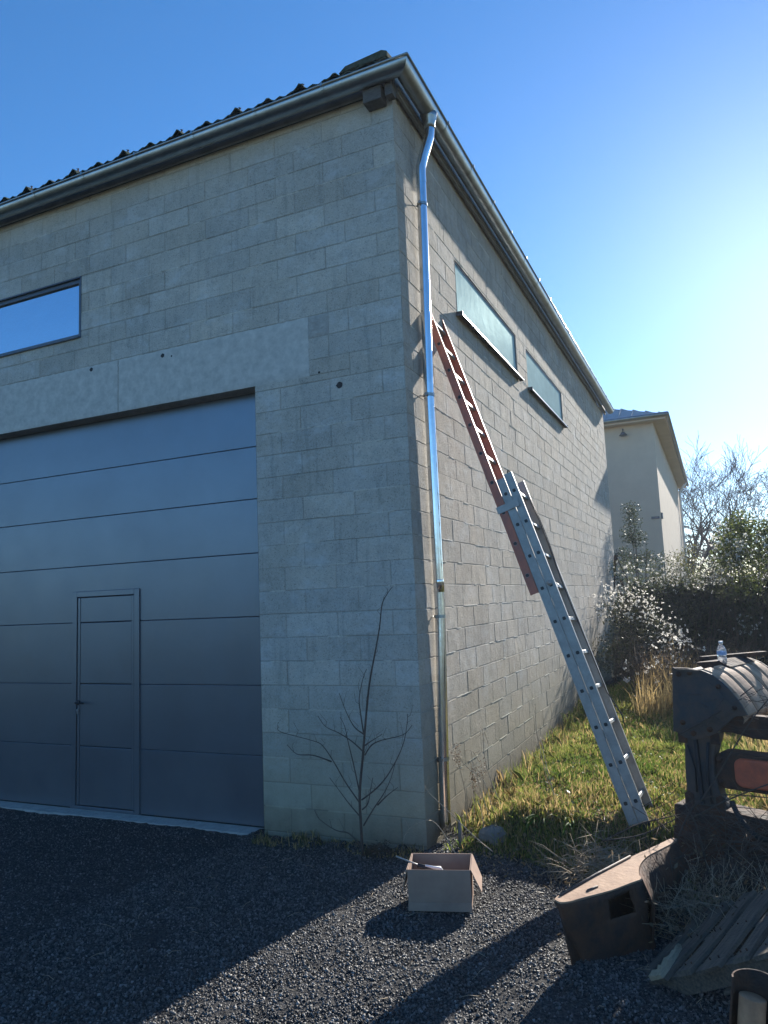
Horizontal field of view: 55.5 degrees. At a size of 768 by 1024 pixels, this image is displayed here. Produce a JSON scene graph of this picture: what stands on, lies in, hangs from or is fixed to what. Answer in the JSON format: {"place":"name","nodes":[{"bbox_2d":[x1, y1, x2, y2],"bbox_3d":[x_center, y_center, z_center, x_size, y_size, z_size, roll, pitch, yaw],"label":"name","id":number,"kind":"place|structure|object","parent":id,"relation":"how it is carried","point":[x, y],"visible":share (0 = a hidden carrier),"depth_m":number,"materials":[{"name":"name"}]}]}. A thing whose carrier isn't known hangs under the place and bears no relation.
{"place":"outdoors","nodes":[
{"label":"outdoors","id":0,"kind":"place"},
{"bbox_2d":[0,810,242,949],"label":"gravel","id":1,"kind":"structure","parent":0,"point":[78,863],"depth_m":5.69,"materials":[{"name":"grey gravel"}]},
{"bbox_2d":[250,830,423,859],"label":"grass","id":2,"kind":"structure","parent":0,"point":[255,841],"depth_m":5.86,"materials":[{"name":"green plant"}]},
{"bbox_2d":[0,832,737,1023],"bbox_3d":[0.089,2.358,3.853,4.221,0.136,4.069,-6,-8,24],"label":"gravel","id":3,"kind":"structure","parent":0,"point":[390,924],"depth_m":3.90,"materials":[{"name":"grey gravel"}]},
{"bbox_2d":[402,853,481,911],"bbox_3d":[0.373,2.317,4.596,0.488,0.236,0.341,-3,-7,8],"label":"cardboard box","id":4,"kind":"object","parent":3,"relation":"on","point":[448,887],"visible":1,"depth_m":4.45,"materials":[{"name":"white cardboard"}]},
{"bbox_2d":[396,855,442,869],"bbox_3d":[0.226,2.253,4.603,0.298,0.173,0.050,-3,-7,8],"label":"caulking gun","id":5,"kind":"object","parent":4,"relation":"in","point":[424,866],"visible":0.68,"depth_m":4.58,"materials":[{"name":"metal"}]},
{"bbox_2d":[729,968,767,1023],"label":"rusty pipe","id":6,"kind":"object","parent":3,"relation":"on","point":[749,997],"visible":1,"depth_m":2.63,"materials":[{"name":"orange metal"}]},
{"bbox_2d":[0,663,767,1023],"bbox_3d":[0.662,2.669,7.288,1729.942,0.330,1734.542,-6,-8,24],"label":"ground","id":7,"kind":"structure","parent":0,"point":[158,933],"depth_m":4.17,"materials":[{"name":"grey gravel"}]},
{"bbox_2d":[0,50,621,850],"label":"warehouse","id":8,"kind":"structure","parent":7,"relation":"on","point":[242,480],"depth_m":6.95,"materials":[{"name":"concrete"}]},
{"bbox_2d":[0,276,81,357],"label":"window","id":9,"kind":"structure","parent":8,"relation":"in","point":[49,315],"depth_m":7.94,"materials":[{"name":"blue glass"}]},
{"bbox_2d":[0,393,263,827],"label":"garage door","id":10,"kind":"structure","parent":8,"relation":"in","point":[130,657],"depth_m":7.18,"materials":[{"name":"metal"}]},
{"bbox_2d":[455,262,523,380],"bbox_3d":[1.270,-2.196,8.709,0.141,0.628,2.630,-6,-8,24],"label":"window","id":11,"kind":"structure","parent":8,"relation":"in","point":[472,307],"depth_m":8.52,"materials":[{"name":"clear glass"}]},
{"bbox_2d":[526,351,567,427],"bbox_3d":[2.575,-1.901,11.572,0.141,0.628,2.710,-6,-8,24],"label":"window","id":12,"kind":"structure","parent":8,"relation":"in","point":[539,384],"depth_m":11.44,"materials":[{"name":"clear glass"}]},
{"bbox_2d":[613,555,630,654],"bbox_3d":[5.601,2.261,17.224,0.926,2.508,0.493,0,-7,-20],"label":"shrub","id":13,"kind":"object","parent":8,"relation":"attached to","point":[616,559],"visible":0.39,"depth_m":17.31,"materials":[{"name":"plant"}]},
{"bbox_2d":[277,586,412,854],"bbox_3d":[-0.323,1.604,5.688,1.198,2.012,0.053,-6,-8,24],"label":"sapling","id":14,"kind":"object","parent":7,"relation":"on","point":[359,799],"visible":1,"depth_m":5.59,"materials":[{"name":"brown plant"}]},
{"bbox_2d":[45,837,702,1023],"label":"fallen twigs","id":15,"kind":"object","parent":7,"relation":"on","point":[360,932],"visible":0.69,"depth_m":3.92,"materials":[{"name":"brown wood"}]},
{"bbox_2d":[363,839,398,860],"bbox_3d":[-0.043,2.503,5.444,0.189,0.180,0.281,4,-9,-42],"label":"dry weed","id":16,"kind":"object","parent":7,"relation":"on","point":[371,850],"visible":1,"depth_m":5.42,"materials":[{"name":"brown plant"}]},
{"bbox_2d":[458,819,461,845],"bbox_3d":[0.589,2.505,5.661,0.034,0.244,0.031,-6,-8,24],"label":"stake","id":17,"kind":"object","parent":7,"relation":"on","point":[459,833],"visible":0.7,"depth_m":5.65,"materials":[{"name":"wood"}]},
{"bbox_2d":[402,705,555,852],"bbox_3d":[0.935,2.169,5.946,0.888,0.952,1.538,-8,-9,37],"label":"bare bramble","id":18,"kind":"object","parent":7,"relation":"on","point":[474,769],"visible":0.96,"depth_m":6.06,"materials":[{"name":"brown plant"}]},
{"bbox_2d":[478,824,507,845],"bbox_3d":[0.847,2.498,5.612,0.251,0.192,0.150,-8,-9,38],"label":"rock","id":19,"kind":"object","parent":7,"relation":"on","point":[485,833],"visible":0.5,"depth_m":5.57,"materials":[{"name":"stone"}]},
{"bbox_2d":[509,802,566,837],"bbox_3d":[1.206,2.366,5.627,0.510,0.231,0.464,1,-8,-29],"label":"strap leaf plant","id":20,"kind":"object","parent":7,"relation":"on","point":[531,818],"visible":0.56,"depth_m":5.50,"materials":[{"name":"green plant"}]},
{"bbox_2d":[431,312,653,829],"bbox_3d":[1.194,0.156,6.188,1.848,4.684,0.460,-7,-8,34],"label":"extension ladder","id":21,"kind":"object","parent":7,"relation":"on","point":[529,540],"visible":0.92,"depth_m":5.91,"materials":[{"name":"metal"}]},
{"bbox_2d":[540,808,591,838],"bbox_3d":[1.414,2.339,5.488,0.499,0.180,0.404,0,-7,-20],"label":"strap leaf plant","id":22,"kind":"object","parent":7,"relation":"on","point":[566,826],"visible":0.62,"depth_m":5.42,"materials":[{"name":"green plant"}]},
{"bbox_2d":[528,823,644,888],"bbox_3d":[1.464,2.401,4.977,0.995,0.454,0.977,-6,-8,24],"label":"twig heap","id":23,"kind":"object","parent":7,"relation":"on","point":[594,864],"visible":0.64,"depth_m":5.01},
{"bbox_2d":[504,809,694,902],"bbox_3d":[1.618,2.357,5.103,1.382,0.370,1.424,-2,-7,-7],"label":"straw","id":24,"kind":"object","parent":7,"relation":"on","point":[586,847],"visible":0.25,"depth_m":5.23,"materials":[{"name":"beige plant"}]},
{"bbox_2d":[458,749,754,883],"bbox_3d":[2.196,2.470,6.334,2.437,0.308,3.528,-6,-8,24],"label":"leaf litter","id":25,"kind":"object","parent":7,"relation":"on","point":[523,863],"visible":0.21,"depth_m":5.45,"materials":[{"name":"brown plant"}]},
{"bbox_2d":[554,838,687,964],"bbox_3d":[1.409,2.136,3.980,1.293,0.384,0.278,4,-9,-43],"label":"rusty casing","id":26,"kind":"object","parent":7,"relation":"on","point":[597,923],"visible":0.97,"depth_m":3.80,"materials":[{"name":"orange metal"}]},
{"bbox_2d":[614,500,664,607],"bbox_3d":[6.351,1.694,18.627,1.722,4.022,0.801,-6,-8,24],"label":"pointed evergreen","id":27,"kind":"object","parent":7,"relation":"on","point":[634,539],"visible":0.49,"depth_m":18.66,"materials":[{"name":"green plant"}]},
{"bbox_2d":[589,580,699,685],"bbox_3d":[4.728,2.195,13.348,1.925,1.933,1.670,-6,-8,24],"label":"clematis thicket","id":28,"kind":"object","parent":7,"relation":"on","point":[636,606],"visible":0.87,"depth_m":13.36,"materials":[{"name":"white plant"}]},
{"bbox_2d":[603,409,688,622],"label":"neighbour house","id":29,"kind":"structure","parent":7,"relation":"on","point":[646,469],"depth_m":24.48,"materials":[{"name":"paint"}]},
{"bbox_2d":[527,823,767,960],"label":"dead weeds","id":30,"kind":"object","parent":7,"relation":"on","point":[694,907],"visible":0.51,"depth_m":4.07,"materials":[{"name":"brown plant"}]},
{"bbox_2d":[603,668,767,922],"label":"brushwood","id":31,"kind":"object","parent":7,"relation":"on","point":[731,841],"visible":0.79,"depth_m":4.43,"materials":[{"name":"brown plant"}]},
{"bbox_2d":[609,624,764,698],"bbox_3d":[4.792,2.345,11.536,2.510,1.186,2.151,-6,-8,24],"label":"brown bramble","id":32,"kind":"object","parent":7,"relation":"on","point":[646,671],"visible":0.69,"depth_m":11.62,"materials":[{"name":"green plant"}]},
{"bbox_2d":[607,543,767,673],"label":"hedge","id":33,"kind":"object","parent":7,"relation":"on","point":[701,609],"visible":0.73,"depth_m":15.54,"materials":[{"name":"green plant"}]},
{"bbox_2d":[667,544,710,585],"bbox_3d":[7.144,2.087,17.096,1.008,2.800,0.711,-6,-8,24],"label":"pale shrub","id":34,"kind":"object","parent":7,"relation":"on","point":[685,561],"visible":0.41,"depth_m":17.18,"materials":[{"name":"green plant"}]},
{"bbox_2d":[645,889,767,994],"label":"wooden pallet","id":35,"kind":"object","parent":7,"relation":"on","point":[745,936],"visible":0.88,"depth_m":3.41,"materials":[{"name":"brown wood"}]},
{"bbox_2d":[682,492,733,558],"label":"bare tree","id":36,"kind":"object","parent":7,"relation":"on","point":[699,523],"visible":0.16,"depth_m":55.84,"materials":[{"name":"brown plant"}]},
{"bbox_2d":[671,651,767,901],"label":"scrap machine","id":37,"kind":"object","parent":7,"relation":"on","point":[738,674],"visible":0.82,"depth_m":4.79,"materials":[{"name":"paint"}]},
{"bbox_2d":[716,641,726,662],"bbox_3d":[2.389,1.020,5.164,0.065,0.212,0.065,-6,-8,24],"label":"water bottle","id":38,"kind":"object","parent":37,"relation":"on","point":[721,651],"visible":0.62,"depth_m":5.14,"materials":[{"name":"clear plastic"}]},
{"bbox_2d":[678,437,767,585],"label":"bare tree","id":39,"kind":"object","parent":7,"relation":"on","point":[709,548],"visible":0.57,"depth_m":48.06,"materials":[{"name":"brown plant"}]},
{"bbox_2d":[678,436,767,580],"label":"bare tree","id":40,"kind":"object","parent":7,"relation":"on","point":[710,491],"visible":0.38,"depth_m":50.70,"materials":[{"name":"brown plant"}]},
{"bbox_2d":[682,443,767,577],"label":"bare tree","id":41,"kind":"object","parent":7,"relation":"on","point":[729,513],"visible":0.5,"depth_m":49.49,"materials":[{"name":"brown plant"}]},
{"bbox_2d":[685,517,765,584],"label":"wood","id":42,"kind":"object","parent":7,"relation":"on","point":[699,554],"visible":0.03,"depth_m":72.71,"materials":[{"name":"green plant"}]},
{"bbox_2d":[700,508,767,664],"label":"flowering shrub","id":43,"kind":"object","parent":7,"relation":"on","point":[732,540],"visible":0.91,"depth_m":15.04,"materials":[{"name":"green plant"}]},
{"bbox_2d":[737,471,767,527],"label":"bare tree","id":44,"kind":"object","parent":7,"relation":"on","point":[763,515],"visible":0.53,"depth_m":52.76,"materials":[{"name":"brown plant"}]},
{"bbox_2d":[0,0,767,574],"label":"sky","id":45,"kind":"structure","parent":0,"point":[622,145],"materials":[{"name":"blue"}]},
{"bbox_2d":[452,698,587,833],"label":"grass","id":46,"kind":"structure","parent":0,"point":[556,735],"depth_m":7.52,"materials":[{"name":"green plant"}]},
{"bbox_2d":[443,698,767,904],"bbox_3d":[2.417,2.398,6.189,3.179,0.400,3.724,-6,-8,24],"label":"grass","id":47,"kind":"structure","parent":0,"point":[571,775],"depth_m":5.79,"materials":[{"name":"green plant"}]},
{"bbox_2d":[541,675,767,759],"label":"grass","id":48,"kind":"structure","parent":0,"point":[619,692],"depth_m":9.10,"materials":[{"name":"green plant"}]},
{"bbox_2d":[624,636,757,717],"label":"grass","id":49,"kind":"structure","parent":0,"point":[665,703],"depth_m":10.26,"materials":[{"name":"plant"}]},
{"bbox_2d":[738,661,767,810],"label":"grass","id":50,"kind":"structure","parent":0,"point":[755,742],"depth_m":7.26,"materials":[{"name":"green plant"}]}
]}

